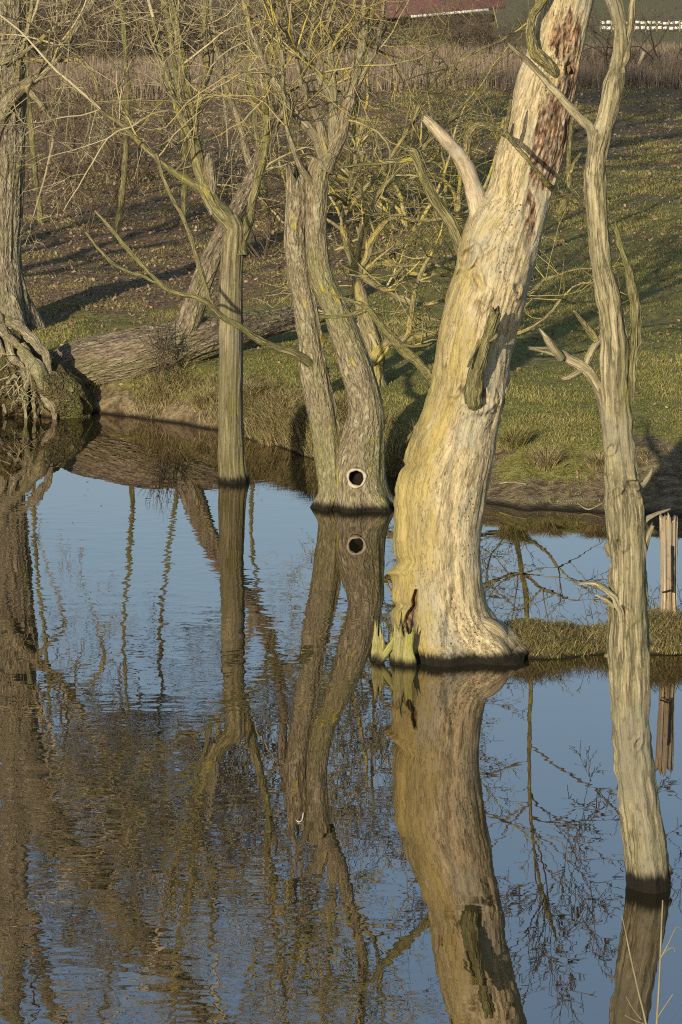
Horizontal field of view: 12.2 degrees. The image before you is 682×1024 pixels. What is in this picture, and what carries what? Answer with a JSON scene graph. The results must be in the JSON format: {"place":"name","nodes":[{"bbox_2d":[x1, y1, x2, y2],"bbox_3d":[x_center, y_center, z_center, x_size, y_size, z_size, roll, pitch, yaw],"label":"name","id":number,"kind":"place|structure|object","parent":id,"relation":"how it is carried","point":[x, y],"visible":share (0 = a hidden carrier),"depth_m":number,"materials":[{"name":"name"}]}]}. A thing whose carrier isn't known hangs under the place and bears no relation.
{"place":"outdoors","nodes":[
{"label":"outdoors","id":0,"kind":"place"},
{"bbox_2d":[0,413,681,1023],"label":"water","id":1,"kind":"structure","parent":0,"point":[472,863],"depth_m":17.77,"materials":[{"name":"blue liquid"}]},
{"bbox_2d":[0,0,428,483],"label":"pond tree","id":2,"kind":"object","parent":1,"relation":"in","point":[232,467],"visible":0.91,"depth_m":26.90,"materials":[{"name":"brown plant"}]},
{"bbox_2d":[18,446,503,936],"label":"floating leaves","id":3,"kind":"object","parent":1,"relation":"on","point":[270,685],"visible":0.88,"depth_m":19.40,"materials":[{"name":"brown plant"}]},
{"bbox_2d":[85,0,502,512],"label":"willow tree","id":4,"kind":"object","parent":1,"relation":"in","point":[349,460],"visible":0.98,"depth_m":25.70,"materials":[{"name":"brown plant"}]},
{"bbox_2d":[319,0,594,666],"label":"dead tree","id":5,"kind":"object","parent":1,"relation":"in","point":[442,614],"visible":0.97,"depth_m":20.22,"materials":[{"name":"beige wood"}]},
{"bbox_2d":[506,0,672,893],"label":"dead tree","id":6,"kind":"object","parent":1,"relation":"in","point":[648,868],"visible":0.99,"depth_m":15.15,"materials":[{"name":"beige wood"}]},
{"bbox_2d":[506,617,681,658],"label":"turf strip","id":7,"kind":"object","parent":1,"relation":"in","point":[602,650],"visible":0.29,"depth_m":20.67,"materials":[{"name":"plant"}]},
{"bbox_2d":[530,600,562,623],"bbox_3d":[1.399,0.740,21.071,0.309,0.273,0.413,-6,12,-32],"label":"bare sapling","id":8,"kind":"object","parent":7,"relation":"on","point":[539,614],"visible":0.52,"depth_m":21.09,"materials":[{"name":"brown plant"}]},
{"bbox_2d":[546,586,607,625],"bbox_3d":[1.570,0.672,21.080,0.440,0.379,0.209,0,10,0],"label":"bare sapling","id":9,"kind":"object","parent":7,"relation":"on","point":[581,615],"visible":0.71,"depth_m":21.05,"materials":[{"name":"brown plant"}]},
{"bbox_2d":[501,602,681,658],"bbox_3d":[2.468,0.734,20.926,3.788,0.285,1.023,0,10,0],"label":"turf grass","id":10,"kind":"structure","parent":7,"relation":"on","point":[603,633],"depth_m":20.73,"materials":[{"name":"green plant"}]},
{"bbox_2d":[503,608,681,657],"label":"grass","id":11,"kind":"structure","parent":7,"relation":"on","point":[550,625],"depth_m":20.68,"materials":[{"name":"green plant"}]},
{"bbox_2d":[597,584,681,616],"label":"bare sapling","id":12,"kind":"object","parent":7,"relation":"on","point":[652,600],"visible":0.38,"depth_m":21.11,"materials":[{"name":"brown wood"}]},
{"bbox_2d":[659,511,677,618],"bbox_3d":[2.155,0.464,20.887,0.155,0.949,0.142,0,10,0],"label":"wooden post","id":13,"kind":"object","parent":7,"relation":"on","point":[668,527],"visible":0.78,"depth_m":20.84,"materials":[{"name":"brown wood"}]},
{"bbox_2d":[621,900,681,1023],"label":"grass stalks","id":14,"kind":"object","parent":1,"relation":"in","point":[658,995],"visible":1,"depth_m":13.13,"materials":[{"name":"beige dry grass"}]},
{"bbox_2d":[21,0,681,516],"bbox_3d":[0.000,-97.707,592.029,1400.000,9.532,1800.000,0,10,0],"label":"meadow","id":15,"kind":"structure","parent":0,"point":[663,488],"depth_m":37.19,"materials":[{"name":"green plant"}]},
{"bbox_2d":[25,1,43,223],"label":"slender tree","id":16,"kind":"object","parent":15,"relation":"on","point":[35,169],"visible":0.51,"depth_m":43.93,"materials":[{"name":"brown plant"}]},
{"bbox_2d":[29,0,62,54],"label":"hedge bush","id":17,"kind":"object","parent":15,"relation":"on","point":[39,30],"visible":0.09,"depth_m":77.03,"materials":[{"name":"brown plant"}]},
{"bbox_2d":[0,311,94,418],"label":"root plate","id":18,"kind":"object","parent":15,"relation":"on","point":[32,369],"visible":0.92,"depth_m":30.98,"materials":[{"name":"brown wood"}]},
{"bbox_2d":[28,0,124,67],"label":"hedge bush","id":19,"kind":"object","parent":15,"relation":"on","point":[43,28],"visible":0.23,"depth_m":77.17,"materials":[{"name":"brown plant"}]},
{"bbox_2d":[28,0,135,64],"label":"hedge bush","id":20,"kind":"object","parent":15,"relation":"on","point":[82,1],"visible":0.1,"depth_m":80.11,"materials":[{"name":"brown plant"}]},
{"bbox_2d":[25,46,158,175],"bbox_3d":[-4.602,-6.157,50.703,3.272,2.551,2.523,-7,12,-34],"label":"bare bush","id":21,"kind":"object","parent":15,"relation":"on","point":[46,130],"visible":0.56,"depth_m":50.73,"materials":[{"name":"brown plant"}]},
{"bbox_2d":[24,128,171,231],"bbox_3d":[-3.365,-4.374,43.159,1.703,1.722,2.209,3,11,19],"label":"bare bush","id":22,"kind":"object","parent":15,"relation":"on","point":[96,183],"visible":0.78,"depth_m":43.24,"materials":[{"name":"brown plant"}]},
{"bbox_2d":[30,0,199,66],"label":"hedge bush","id":23,"kind":"object","parent":15,"relation":"on","point":[104,37],"visible":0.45,"depth_m":77.86,"materials":[{"name":"brown plant"}]},
{"bbox_2d":[113,0,129,242],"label":"slender tree","id":24,"kind":"object","parent":15,"relation":"on","point":[122,190],"visible":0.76,"depth_m":41.83,"materials":[{"name":"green plant"}]},
{"bbox_2d":[45,0,208,63],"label":"hedge bush","id":25,"kind":"object","parent":15,"relation":"on","point":[134,47],"visible":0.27,"depth_m":78.48,"materials":[{"name":"brown plant"}]},
{"bbox_2d":[64,66,212,189],"bbox_3d":[-3.083,-5.752,48.918,2.212,2.237,2.869,-2,10,-11],"label":"bare bush","id":26,"kind":"object","parent":15,"relation":"on","point":[109,123],"visible":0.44,"depth_m":49.15,"materials":[{"name":"brown plant"}]},
{"bbox_2d":[79,0,210,61],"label":"hedge bush","id":27,"kind":"object","parent":15,"relation":"on","point":[150,33],"visible":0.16,"depth_m":79.42,"materials":[{"name":"brown plant"}]},
{"bbox_2d":[0,0,299,330],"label":"tree","id":28,"kind":"object","parent":15,"relation":"on","point":[16,302],"visible":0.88,"depth_m":33.56,"materials":[{"name":"brown plant"}]},
{"bbox_2d":[69,0,235,59],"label":"hedge bush","id":29,"kind":"object","parent":15,"relation":"on","point":[197,35],"visible":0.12,"depth_m":79.77,"materials":[{"name":"brown plant"}]},
{"bbox_2d":[162,0,187,219],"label":"slender tree","id":30,"kind":"object","parent":15,"relation":"on","point":[184,186],"visible":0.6,"depth_m":44.12,"materials":[{"name":"brown plant"}]},
{"bbox_2d":[113,0,284,196],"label":"bare bush","id":31,"kind":"object","parent":15,"relation":"on","point":[178,137],"visible":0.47,"depth_m":48.72,"materials":[{"name":"brown plant"}]},
{"bbox_2d":[131,0,268,56],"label":"hedge bush","id":32,"kind":"object","parent":15,"relation":"on","point":[222,45],"visible":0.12,"depth_m":80.70,"materials":[{"name":"brown plant"}]},
{"bbox_2d":[184,380,218,412],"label":"grass tussock","id":33,"kind":"object","parent":15,"relation":"on","point":[197,402],"depth_m":30.60,"materials":[{"name":"beige plant"}]},
{"bbox_2d":[115,0,287,57],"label":"hedge bush","id":34,"kind":"object","parent":15,"relation":"on","point":[187,45],"visible":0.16,"depth_m":80.57,"materials":[{"name":"brown plant"}]},
{"bbox_2d":[72,356,414,475],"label":"dry grass","id":35,"kind":"structure","parent":15,"relation":"on","point":[254,396],"depth_m":29.73,"materials":[{"name":"beige plant"}]},
{"bbox_2d":[47,0,460,388],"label":"fallen tree","id":36,"kind":"object","parent":15,"relation":"on","point":[111,357],"visible":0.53,"depth_m":31.69,"materials":[{"name":"brown plant"}]},
{"bbox_2d":[126,308,192,391],"bbox_3d":[-1.772,-1.568,31.190,0.668,0.862,0.654,0,10,0],"label":"twig bundle","id":37,"kind":"object","parent":36,"relation":"attached to","point":[159,366],"visible":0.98,"depth_m":31.23,"materials":[{"name":"brown plant"}]},
{"bbox_2d":[246,2,266,211],"bbox_3d":[-0.693,-8.489,44.046,4.756,8.923,4.009,5,11,28],"label":"slender tree","id":38,"kind":"object","parent":15,"relation":"on","point":[256,130],"visible":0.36,"depth_m":44.88,"materials":[{"name":"brown plant"}]},
{"bbox_2d":[183,0,351,62],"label":"hedge bush","id":39,"kind":"object","parent":15,"relation":"on","point":[296,33],"visible":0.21,"depth_m":76.09,"materials":[{"name":"brown plant"}]},
{"bbox_2d":[166,131,372,257],"bbox_3d":[-0.964,-3.837,40.273,2.361,1.840,1.820,-4,11,-22],"label":"bare bush","id":40,"kind":"object","parent":15,"relation":"on","point":[253,252],"visible":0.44,"depth_m":40.14,"materials":[{"name":"brown plant"}]},
{"bbox_2d":[244,389,302,445],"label":"grass tussock","id":41,"kind":"object","parent":15,"relation":"on","point":[261,440],"depth_m":29.41,"materials":[{"name":"beige plant"}]},
{"bbox_2d":[216,0,352,61],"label":"hedge bush","id":42,"kind":"object","parent":15,"relation":"on","point":[286,26],"visible":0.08,"depth_m":81.47,"materials":[{"name":"brown plant"}]},
{"bbox_2d":[179,85,412,222],"bbox_3d":[-0.431,-4.882,43.720,2.932,2.189,2.860,-8,13,-39],"label":"bare bush","id":43,"kind":"object","parent":15,"relation":"on","point":[331,184],"visible":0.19,"depth_m":43.43,"materials":[{"name":"brown plant"}]},
{"bbox_2d":[217,0,396,55],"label":"hedge bush","id":44,"kind":"object","parent":15,"relation":"on","point":[317,22],"visible":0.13,"depth_m":79.87,"materials":[{"name":"brown plant"}]},
{"bbox_2d":[236,0,443,53],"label":"hedge bush","id":45,"kind":"object","parent":15,"relation":"on","point":[338,48],"visible":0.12,"depth_m":80.92,"materials":[{"name":"brown plant"}]},
{"bbox_2d":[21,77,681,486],"bbox_3d":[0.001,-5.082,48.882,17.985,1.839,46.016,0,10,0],"label":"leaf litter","id":46,"kind":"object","parent":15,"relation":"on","point":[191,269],"visible":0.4,"depth_m":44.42,"materials":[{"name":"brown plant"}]},
{"bbox_2d":[29,40,681,102],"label":"reed belt","id":47,"kind":"object","parent":15,"relation":"on","point":[593,71],"visible":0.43,"depth_m":68.63,"materials":[{"name":"brown plant"}]},
{"bbox_2d":[349,0,375,212],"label":"slender tree","id":48,"kind":"object","parent":15,"relation":"on","point":[372,16],"visible":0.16,"depth_m":43.89,"materials":[{"name":"brown plant"}]},
{"bbox_2d":[311,0,414,53],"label":"hedge bush","id":49,"kind":"object","parent":15,"relation":"on","point":[385,35],"visible":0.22,"depth_m":78.33,"materials":[{"name":"brown plant"}]},
{"bbox_2d":[247,21,508,192],"bbox_3d":[0.826,-5.812,46.633,3.619,2.701,3.530,-6,11,-29],"label":"bare bush","id":50,"kind":"object","parent":15,"relation":"on","point":[409,142],"visible":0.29,"depth_m":46.25,"materials":[{"name":"brown plant"}]},
{"bbox_2d":[255,62,501,240],"bbox_3d":[0.468,-4.713,41.833,3.294,2.458,3.212,0,10,0],"label":"bare bush","id":51,"kind":"object","parent":15,"relation":"on","point":[378,208],"visible":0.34,"depth_m":42.19,"materials":[{"name":"brown plant"}]},
{"bbox_2d":[385,427,412,476],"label":"grass tussock","id":52,"kind":"object","parent":15,"relation":"on","point":[403,442],"depth_m":27.70,"materials":[{"name":"green plant"}]},
{"bbox_2d":[323,0,504,54],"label":"farm building","id":53,"kind":"structure","parent":15,"relation":"on","point":[423,5],"depth_m":247.09,"materials":[{"name":"red paint"}]},
{"bbox_2d":[373,0,469,50],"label":"hedge bush","id":54,"kind":"object","parent":15,"relation":"on","point":[402,28],"visible":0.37,"depth_m":78.88,"materials":[{"name":"brown plant"}]},
{"bbox_2d":[338,54,505,218],"bbox_3d":[1.122,-5.128,43.848,3.192,2.443,3.273,-9,13,-41],"label":"bare bush","id":55,"kind":"object","parent":15,"relation":"on","point":[457,198],"visible":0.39,"depth_m":44.00,"materials":[{"name":"brown plant"}]},
{"bbox_2d":[214,0,635,386],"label":"lichen tree","id":56,"kind":"object","parent":15,"relation":"on","point":[377,347],"visible":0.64,"depth_m":29.59,"materials":[{"name":"yellow plant"}]},
{"bbox_2d":[391,0,507,54],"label":"hedge bush","id":57,"kind":"object","parent":15,"relation":"on","point":[442,28],"visible":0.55,"depth_m":77.15,"materials":[{"name":"brown plant"}]},
{"bbox_2d":[412,0,509,50],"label":"hedge bush","id":58,"kind":"object","parent":15,"relation":"on","point":[484,23],"visible":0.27,"depth_m":81.60,"materials":[{"name":"brown plant"}]},
{"bbox_2d":[430,0,527,58],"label":"hedge bush","id":59,"kind":"object","parent":15,"relation":"on","point":[471,27],"visible":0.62,"depth_m":76.47,"materials":[{"name":"brown plant"}]},
{"bbox_2d":[499,482,526,484],"bbox_3d":[1.431,-0.235,26.458,0.281,0.035,0.028,8,13,40],"label":"fallen stick","id":60,"kind":"object","parent":15,"relation":"on","point":[513,482],"visible":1,"depth_m":26.46,"materials":[{"name":"beige wood"}]},
{"bbox_2d":[496,421,540,450],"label":"grass tussock","id":61,"kind":"object","parent":15,"relation":"on","point":[513,438],"depth_m":27.00,"materials":[{"name":"beige plant"}]},
{"bbox_2d":[517,443,572,470],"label":"grass tussock","id":62,"kind":"object","parent":15,"relation":"on","point":[547,459],"depth_m":26.68,"materials":[{"name":"beige plant"}]},
{"bbox_2d":[495,0,594,53],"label":"hedge bush","id":63,"kind":"object","parent":15,"relation":"on","point":[525,29],"visible":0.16,"depth_m":80.35,"materials":[{"name":"brown plant"}]},
{"bbox_2d":[487,2,661,60],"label":"bare bush","id":64,"kind":"object","parent":15,"relation":"on","point":[520,23],"visible":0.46,"depth_m":70.64,"materials":[{"name":"brown plant"}]},
{"bbox_2d":[577,502,603,509],"bbox_3d":[2.020,-0.051,25.951,0.228,0.057,0.102,3,10,16],"label":"fallen stick","id":65,"kind":"object","parent":15,"relation":"on","point":[590,508],"visible":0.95,"depth_m":25.93,"materials":[{"name":"beige wood"}]},
{"bbox_2d":[577,448,604,469],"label":"grass tussock","id":66,"kind":"object","parent":15,"relation":"on","point":[595,461],"depth_m":26.54,"materials":[{"name":"beige plant"}]},
{"bbox_2d":[508,2,681,62],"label":"bare bush","id":67,"kind":"object","parent":15,"relation":"on","point":[651,50],"visible":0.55,"depth_m":70.78,"materials":[{"name":"brown plant"}]},
{"bbox_2d":[584,7,627,67],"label":"bare bush","id":68,"kind":"object","parent":15,"relation":"on","point":[608,38],"visible":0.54,"depth_m":71.59,"materials":[{"name":"brown plant"}]},
{"bbox_2d":[637,51,644,65],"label":"leaning post","id":69,"kind":"object","parent":15,"relation":"on","point":[642,55],"visible":0.59,"depth_m":70.19,"materials":[{"name":"brown wood"}]},
{"bbox_2d":[600,20,681,31],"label":"white fence","id":70,"kind":"object","parent":15,"relation":"on","point":[658,27],"visible":0.52,"depth_m":425.13,"materials":[{"name":"paint"}]},
{"bbox_2d":[601,0,681,65],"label":"bare bush","id":71,"kind":"object","parent":15,"relation":"on","point":[654,51],"visible":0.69,"depth_m":70.22,"materials":[{"name":"brown plant"}]}
]}

